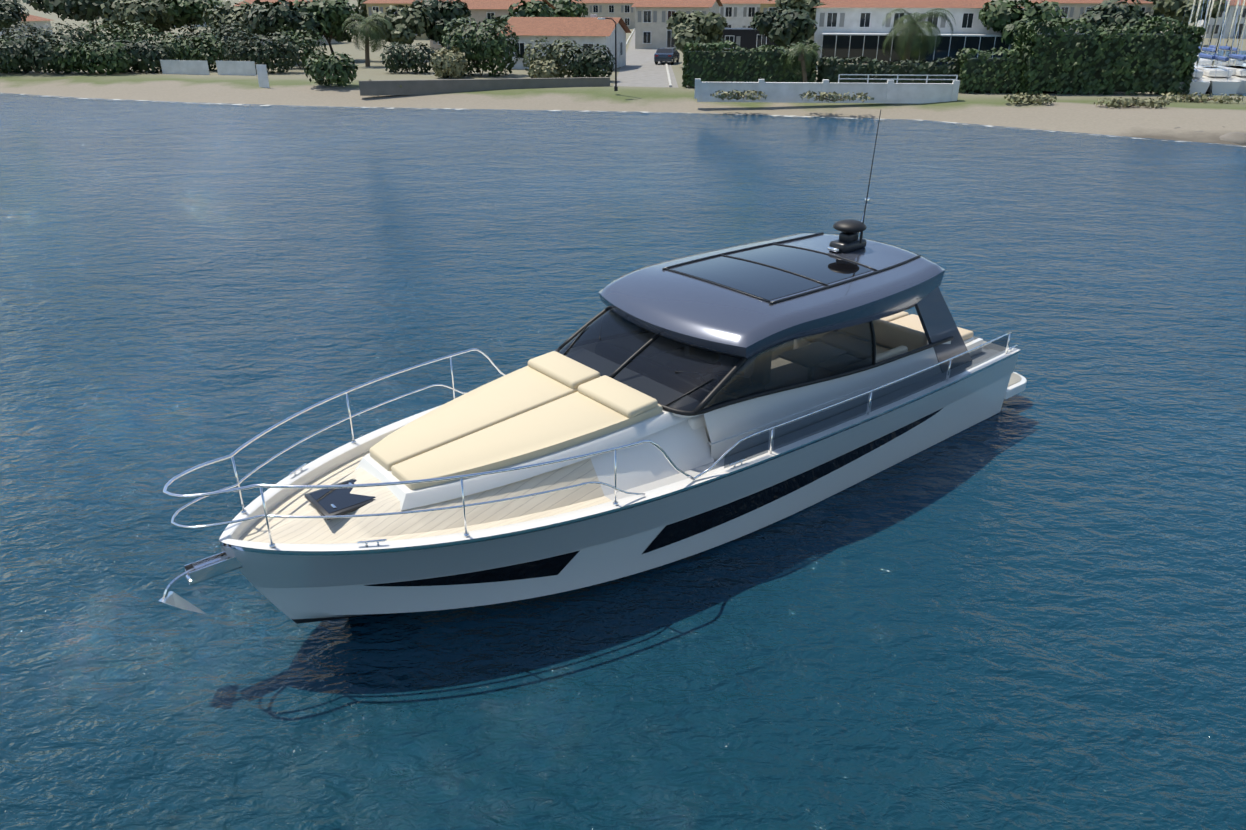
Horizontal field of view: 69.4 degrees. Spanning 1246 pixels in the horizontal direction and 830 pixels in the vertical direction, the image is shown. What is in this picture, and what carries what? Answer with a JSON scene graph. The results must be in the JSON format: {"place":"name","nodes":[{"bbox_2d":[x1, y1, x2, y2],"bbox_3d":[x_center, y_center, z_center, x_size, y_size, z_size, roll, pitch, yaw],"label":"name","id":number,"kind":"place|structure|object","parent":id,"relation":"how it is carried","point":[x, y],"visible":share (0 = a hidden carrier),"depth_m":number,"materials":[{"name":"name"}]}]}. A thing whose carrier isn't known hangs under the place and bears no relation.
{"place":"outdoors","nodes":[
{"label":"outdoors","id":0,"kind":"place"},
{"bbox_2d":[256,64,269,87],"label":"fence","id":1,"kind":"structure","parent":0,"point":[262,74],"depth_m":66.07,"materials":[{"name":"grey concrete"}]},
{"bbox_2d":[0,93,1245,829],"bbox_3d":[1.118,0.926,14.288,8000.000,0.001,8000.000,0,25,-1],"label":"water","id":2,"kind":"structure","parent":0,"point":[1024,609],"depth_m":13.47,"materials":[{"name":"blue liquid"}]},
{"bbox_2d":[159,110,1026,623],"bbox_3d":[0.788,-1.013,13.085,14.555,6.012,4.268,-19,31,-35],"label":"boat","id":3,"kind":"object","parent":2,"relation":"on","point":[665,412],"visible":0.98,"depth_m":11.78,"materials":[{"name":"white plastic"}]},
{"bbox_2d":[0,93,1232,145],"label":"shore foam","id":4,"kind":"object","parent":2,"relation":"on","point":[598,111],"visible":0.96,"depth_m":58.71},
{"bbox_2d":[0,0,1245,145],"bbox_3d":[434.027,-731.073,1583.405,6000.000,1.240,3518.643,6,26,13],"label":"land","id":5,"kind":"structure","parent":0,"point":[1071,112],"depth_m":61.55,"materials":[{"name":"beige sand"}]},
{"bbox_2d":[0,0,28,31],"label":"tree","id":6,"kind":"object","parent":5,"relation":"on","point":[10,10],"visible":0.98,"depth_m":108.42,"materials":[{"name":"green plant"}]},
{"bbox_2d":[0,36,34,73],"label":"bush","id":7,"kind":"object","parent":5,"relation":"on","point":[4,60],"visible":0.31,"depth_m":75.77,"materials":[{"name":"green plant"}]},
{"bbox_2d":[0,9,52,40],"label":"house","id":8,"kind":"structure","parent":5,"relation":"on","point":[38,21],"depth_m":120.04,"materials":[{"name":"tile"}]},
{"bbox_2d":[0,34,82,73],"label":"bush","id":9,"kind":"object","parent":5,"relation":"on","point":[38,54],"visible":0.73,"depth_m":74.77,"materials":[{"name":"green plant"}]},
{"bbox_2d":[0,21,96,54],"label":"bush","id":10,"kind":"object","parent":5,"relation":"on","point":[45,32],"visible":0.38,"depth_m":87.57,"materials":[{"name":"green plant"}]},
{"bbox_2d":[22,0,148,37],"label":"tree","id":11,"kind":"object","parent":5,"relation":"on","point":[90,10],"visible":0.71,"depth_m":103.67,"materials":[{"name":"green plant"}]},
{"bbox_2d":[73,10,99,30],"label":"tree","id":12,"kind":"object","parent":5,"relation":"on","point":[97,18],"depth_m":146.44,"materials":[{"name":"green plant"}]},
{"bbox_2d":[42,40,134,74],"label":"bush","id":13,"kind":"object","parent":5,"relation":"on","point":[93,58],"visible":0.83,"depth_m":74.13,"materials":[{"name":"green plant"}]},
{"bbox_2d":[75,19,166,52],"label":"bush","id":14,"kind":"object","parent":5,"relation":"on","point":[144,33],"visible":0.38,"depth_m":87.74,"materials":[{"name":"green plant"}]},
{"bbox_2d":[95,39,175,72],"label":"bush","id":15,"kind":"object","parent":5,"relation":"on","point":[143,57],"visible":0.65,"depth_m":75.62,"materials":[{"name":"green plant"}]},
{"bbox_2d":[100,0,177,36],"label":"tree","id":16,"kind":"object","parent":5,"relation":"on","point":[144,11],"visible":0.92,"depth_m":95.93,"materials":[{"name":"green plant"}]},
{"bbox_2d":[160,60,209,74],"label":"wall","id":17,"kind":"structure","parent":5,"relation":"on","point":[195,67],"depth_m":74.89,"materials":[{"name":"grey concrete"}]},
{"bbox_2d":[146,32,227,70],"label":"bush","id":18,"kind":"object","parent":5,"relation":"on","point":[182,50],"visible":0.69,"depth_m":77.54,"materials":[{"name":"green plant"}]},
{"bbox_2d":[149,0,224,44],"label":"tree","id":19,"kind":"object","parent":5,"relation":"on","point":[185,12],"visible":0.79,"depth_m":97.61,"materials":[{"name":"green plant"}]},
{"bbox_2d":[176,23,260,60],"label":"bush","id":20,"kind":"object","parent":5,"relation":"on","point":[236,27],"visible":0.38,"depth_m":85.20,"materials":[{"name":"green plant"}]},
{"bbox_2d":[202,0,265,40],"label":"tree","id":21,"kind":"object","parent":5,"relation":"on","point":[226,15],"visible":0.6,"depth_m":92.55,"materials":[{"name":"green plant"}]},
{"bbox_2d":[216,61,256,75],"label":"wall","id":22,"kind":"structure","parent":5,"relation":"on","point":[236,68],"depth_m":74.09,"materials":[{"name":"grey concrete"}]},
{"bbox_2d":[222,31,300,72],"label":"bush","id":23,"kind":"object","parent":5,"relation":"on","point":[261,50],"visible":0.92,"depth_m":75.17,"materials":[{"name":"green plant"}]},
{"bbox_2d":[244,0,321,62],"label":"tree","id":24,"kind":"object","parent":5,"relation":"on","point":[270,17],"visible":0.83,"depth_m":83.87,"materials":[{"name":"green plant"}]},
{"bbox_2d":[234,0,338,44],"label":"house","id":25,"kind":"structure","parent":5,"relation":"on","point":[271,1],"depth_m":120.67,"materials":[{"name":"tile"}]},
{"bbox_2d":[270,25,326,68],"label":"bush","id":26,"kind":"object","parent":5,"relation":"on","point":[306,48],"visible":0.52,"depth_m":79.61,"materials":[{"name":"green plant"}]},
{"bbox_2d":[293,0,359,57],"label":"tree","id":27,"kind":"object","parent":5,"relation":"on","point":[331,16],"visible":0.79,"depth_m":87.04,"materials":[{"name":"green plant"}]},
{"bbox_2d":[303,50,358,86],"bbox_3d":[-21.280,-25.202,65.552,3.993,2.510,2.814,6,26,13],"label":"bush","id":28,"kind":"object","parent":5,"relation":"on","point":[321,68],"visible":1,"depth_m":64.95,"materials":[{"name":"green plant"}]},
{"bbox_2d":[352,0,366,20],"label":"tree","id":29,"kind":"object","parent":5,"relation":"on","point":[362,6],"visible":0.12,"depth_m":143.81,"materials":[{"name":"green plant"}]},
{"bbox_2d":[341,14,393,66],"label":"palm","id":30,"kind":"object","parent":5,"relation":"on","point":[366,28],"visible":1,"depth_m":81.74,"materials":[{"name":"green plant"}]},
{"bbox_2d":[358,5,433,55],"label":"tree","id":31,"kind":"object","parent":5,"relation":"on","point":[407,23],"visible":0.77,"depth_m":87.77,"materials":[{"name":"green plant"}]},
{"bbox_2d":[363,0,430,39],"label":"house","id":32,"kind":"structure","parent":5,"relation":"on","point":[377,5],"depth_m":133.14,"materials":[{"name":"tile"}]},
{"bbox_2d":[380,42,435,72],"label":"bush","id":33,"kind":"object","parent":5,"relation":"on","point":[419,57],"visible":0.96,"depth_m":75.27,"materials":[{"name":"green plant"}]},
{"bbox_2d":[406,0,470,47],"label":"tree","id":34,"kind":"object","parent":5,"relation":"on","point":[442,14],"visible":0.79,"depth_m":89.85,"materials":[{"name":"green plant"}]},
{"bbox_2d":[430,47,467,77],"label":"bush","id":35,"kind":"object","parent":5,"relation":"on","point":[452,62],"visible":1,"depth_m":70.73,"materials":[{"name":"green plant"}]},
{"bbox_2d":[440,15,520,76],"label":"bush","id":36,"kind":"object","parent":5,"relation":"on","point":[476,55],"visible":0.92,"depth_m":72.16,"materials":[{"name":"green plant"}]},
{"bbox_2d":[359,77,609,95],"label":"stone wall","id":37,"kind":"structure","parent":5,"relation":"on","point":[390,87],"depth_m":63.51,"materials":[{"name":"grey stone"}]},
{"bbox_2d":[430,0,554,49],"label":"house","id":38,"kind":"structure","parent":5,"relation":"on","point":[481,10],"depth_m":106.69,"materials":[{"name":"tile"}]},
{"bbox_2d":[492,0,553,30],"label":"tree","id":39,"kind":"object","parent":5,"relation":"on","point":[534,8],"visible":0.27,"depth_m":92.53,"materials":[{"name":"green plant"}]},
{"bbox_2d":[528,59,559,77],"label":"bush","id":40,"kind":"object","parent":5,"relation":"on","point":[548,68],"visible":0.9,"depth_m":67.60,"materials":[{"name":"green plant"}]},
{"bbox_2d":[522,36,585,77],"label":"bush","id":41,"kind":"object","parent":5,"relation":"on","point":[564,59],"visible":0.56,"depth_m":69.33,"materials":[{"name":"green plant"}]},
{"bbox_2d":[497,14,630,70],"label":"house","id":42,"kind":"structure","parent":5,"relation":"on","point":[591,30],"depth_m":79.49,"materials":[{"name":"tile"}]},
{"bbox_2d":[547,0,587,16],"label":"tree","id":43,"kind":"object","parent":5,"relation":"on","point":[565,8],"visible":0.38,"depth_m":133.61,"materials":[{"name":"green plant"}]},
{"bbox_2d":[568,44,614,77],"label":"bush","id":44,"kind":"object","parent":5,"relation":"on","point":[593,63],"visible":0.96,"depth_m":67.82,"materials":[{"name":"green plant"}]},
{"bbox_2d":[571,0,635,28],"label":"house","id":45,"kind":"structure","parent":5,"relation":"on","point":[624,10],"depth_m":176.47,"materials":[{"name":"paint"}]},
{"bbox_2d":[598,18,617,90],"bbox_3d":[-1.030,-24.415,61.019,1.310,4.635,0.220,-2,25,-5],"label":"lamp","id":46,"kind":"object","parent":5,"relation":"on","point":[615,87],"visible":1,"depth_m":61.07,"materials":[{"name":"grey metal"}]},
{"bbox_2d":[631,0,722,48],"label":"house","id":47,"kind":"structure","parent":5,"relation":"on","point":[652,31],"depth_m":109.47,"materials":[{"name":"paint"}]},
{"bbox_2d":[666,10,727,52],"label":"tree","id":48,"kind":"object","parent":5,"relation":"on","point":[684,27],"visible":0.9,"depth_m":79.22,"materials":[{"name":"green plant"}]},
{"bbox_2d":[710,90,766,99],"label":"bush","id":49,"kind":"object","parent":5,"relation":"on","point":[724,95],"visible":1,"depth_m":56.79,"materials":[{"name":"green plant"}]},
{"bbox_2d":[719,0,771,27],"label":"house","id":50,"kind":"structure","parent":5,"relation":"on","point":[737,13],"depth_m":130.46,"materials":[{"name":"paint"}]},
{"bbox_2d":[682,39,818,87],"bbox_3d":[8.970,-24.881,63.863,9.536,3.318,2.086,1,25,2],"label":"hedge","id":51,"kind":"object","parent":5,"relation":"on","point":[745,64],"visible":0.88,"depth_m":63.29,"materials":[{"name":"green plant"}]},
{"bbox_2d":[722,28,780,50],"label":"house","id":52,"kind":"structure","parent":5,"relation":"on","point":[748,38],"depth_m":97.84,"materials":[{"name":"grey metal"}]},
{"bbox_2d":[750,5,817,47],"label":"tree","id":53,"kind":"object","parent":5,"relation":"on","point":[788,25],"visible":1,"depth_m":80.16,"materials":[{"name":"green plant"}]},
{"bbox_2d":[775,0,825,19],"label":"tree","id":54,"kind":"object","parent":5,"relation":"on","point":[808,5],"visible":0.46,"depth_m":115.04,"materials":[{"name":"green plant"}]},
{"bbox_2d":[757,0,844,44],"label":"house","id":55,"kind":"structure","parent":5,"relation":"on","point":[765,6],"depth_m":117.67,"materials":[{"name":"tile"}]},
{"bbox_2d":[780,43,824,81],"bbox_3d":[12.269,-23.893,61.985,3.000,3.312,2.801,-11,27,-22],"label":"palm","id":56,"kind":"object","parent":5,"relation":"on","point":[800,48],"visible":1,"depth_m":61.50,"materials":[{"name":"green plant"}]},
{"bbox_2d":[694,79,959,103],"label":"white wall","id":57,"kind":"structure","parent":5,"relation":"on","point":[890,91],"depth_m":57.62,"materials":[{"name":"white concrete"}]},
{"bbox_2d":[838,74,957,83],"bbox_3d":[17.429,-21.325,57.141,7.407,0.552,0.070,2,25,4],"label":"railing","id":58,"kind":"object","parent":57,"relation":"on","point":[897,79],"depth_m":57.07,"materials":[{"name":"white metal"}]},
{"bbox_2d":[799,90,873,102],"bbox_3d":[13.257,-19.766,55.926,4.596,0.682,1.423,6,26,13],"label":"shrub","id":59,"kind":"object","parent":5,"relation":"on","point":[822,96],"visible":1,"depth_m":55.82,"materials":[{"name":"green plant"}]},
{"bbox_2d":[816,56,959,82],"bbox_3d":[18.334,-23.738,62.582,9.616,2.335,1.885,8,26,16],"label":"hedge","id":60,"kind":"object","parent":5,"relation":"on","point":[831,71],"visible":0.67,"depth_m":62.05,"materials":[{"name":"green plant"}]},
{"bbox_2d":[813,0,1023,64],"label":"house","id":61,"kind":"structure","parent":5,"relation":"on","point":[851,28],"depth_m":86.89,"materials":[{"name":"tile"}]},
{"bbox_2d":[881,8,955,63],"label":"palm","id":62,"kind":"object","parent":5,"relation":"on","point":[910,29],"visible":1,"depth_m":80.31,"materials":[{"name":"green plant"}]},
{"bbox_2d":[953,47,1029,93],"bbox_3d":[24.755,-23.287,60.828,4.466,2.898,2.976,2,25,4],"label":"hedge","id":63,"kind":"object","parent":5,"relation":"on","point":[1002,74],"visible":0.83,"depth_m":59.95,"materials":[{"name":"green plant"}]},
{"bbox_2d":[978,0,1066,46],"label":"tree","id":64,"kind":"object","parent":5,"relation":"on","point":[1005,17],"visible":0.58,"depth_m":81.41,"materials":[{"name":"green plant"}]},
{"bbox_2d":[1004,93,1056,104],"bbox_3d":[24.888,-19.338,55.032,3.001,0.683,1.397,6,26,13],"label":"shrub","id":65,"kind":"object","parent":5,"relation":"on","point":[1020,98],"visible":1,"depth_m":54.84,"materials":[{"name":"green plant"}]},
{"bbox_2d":[1019,0,1153,32],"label":"house","id":66,"kind":"structure","parent":5,"relation":"on","point":[1074,9],"depth_m":123.65,"materials":[{"name":"tile"}]},
{"bbox_2d":[1010,15,1205,95],"bbox_3d":[32.056,-24.152,60.452,10.927,4.877,4.520,1,25,3],"label":"hedge","id":67,"kind":"object","parent":5,"relation":"on","point":[1101,59],"visible":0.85,"depth_m":58.99,"materials":[{"name":"green plant"}]},
{"bbox_2d":[1074,0,1167,32],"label":"tree","id":68,"kind":"object","parent":5,"relation":"on","point":[1103,12],"visible":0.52,"depth_m":87.67,"materials":[{"name":"green plant"}]},
{"bbox_2d":[1094,97,1169,107],"bbox_3d":[29.936,-18.387,52.966,4.193,0.668,1.371,4,25,8],"label":"shrub","id":69,"kind":"object","parent":5,"relation":"on","point":[1158,103],"visible":1,"depth_m":52.73,"materials":[{"name":"green plant"}]},
{"bbox_2d":[1150,0,1229,23],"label":"tree","id":70,"kind":"object","parent":5,"relation":"on","point":[1176,9],"visible":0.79,"depth_m":115.05,"materials":[{"name":"green plant"}]},
{"bbox_2d":[1157,92,1244,103],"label":"shrub","id":71,"kind":"object","parent":5,"relation":"on","point":[1205,98],"visible":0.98,"depth_m":55.23,"materials":[{"name":"green plant"}]},
{"bbox_2d":[1197,0,1245,38],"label":"house","id":72,"kind":"structure","parent":5,"relation":"on","point":[1219,25],"depth_m":137.38,"materials":[{"name":"paint"}]},
{"bbox_2d":[1219,132,1245,144],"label":"rock","id":73,"kind":"object","parent":5,"relation":"on","point":[1239,138],"visible":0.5,"depth_m":46.05,"materials":[{"name":"stone"}]},
{"bbox_2d":[614,31,678,87],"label":"road","id":74,"kind":"structure","parent":0,"point":[640,68],"depth_m":77.92,"materials":[{"name":"grey concrete"}]},
{"bbox_2d":[654,47,679,64],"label":"car","id":75,"kind":"object","parent":74,"relation":"on","point":[668,54],"visible":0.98,"depth_m":85.37,"materials":[{"name":"blue paint"}]},
{"bbox_2d":[665,62,671,86],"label":"kerb","id":76,"kind":"structure","parent":74,"relation":"on","point":[668,76],"depth_m":73.02,"materials":[{"name":"concrete"}]},
{"bbox_2d":[937,50,1245,95],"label":"marina basin","id":77,"kind":"object","parent":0,"point":[1220,52],"depth_m":61.05,"materials":[{"name":"concrete"}]},
{"bbox_2d":[1182,0,1203,63],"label":"sailboat","id":78,"kind":"object","parent":77,"relation":"on","point":[1192,13],"depth_m":74.35,"materials":[{"name":"white"}]},
{"bbox_2d":[1179,0,1211,94],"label":"sailboat","id":79,"kind":"object","parent":77,"relation":"on","point":[1200,82],"visible":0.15,"depth_m":59.50,"materials":[{"name":"white"}]},
{"bbox_2d":[1190,0,1227,64],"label":"sailboat","id":80,"kind":"object","parent":77,"relation":"on","point":[1208,50],"visible":0.12,"depth_m":70.98,"materials":[{"name":"white"}]},
{"bbox_2d":[1194,0,1226,75],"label":"sailboat","id":81,"kind":"object","parent":77,"relation":"on","point":[1207,57],"visible":0.12,"depth_m":64.34,"materials":[{"name":"white"}]},
{"bbox_2d":[1197,0,1240,64],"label":"sailboat","id":82,"kind":"object","parent":77,"relation":"on","point":[1225,48],"visible":0.02,"depth_m":74.90,"materials":[{"name":"white"}]},
{"bbox_2d":[1201,0,1241,93],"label":"sailboat","id":83,"kind":"object","parent":77,"relation":"on","point":[1224,81],"visible":0.67,"depth_m":60.92,"materials":[{"name":"white"}]},
{"bbox_2d":[1208,2,1245,79],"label":"sailboat","id":84,"kind":"object","parent":77,"relation":"on","point":[1240,74],"visible":0.21,"depth_m":63.28,"materials":[{"name":"white"}]},
{"bbox_2d":[1213,0,1245,65],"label":"sailboat","id":85,"kind":"object","parent":77,"relation":"on","point":[1240,63],"visible":0.1,"depth_m":72.68,"materials":[{"name":"white"}]},
{"bbox_2d":[1214,0,1245,92],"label":"sailboat","id":86,"kind":"object","parent":77,"relation":"on","point":[1242,88],"visible":0.21,"depth_m":63.40,"materials":[{"name":"white"}]}
]}

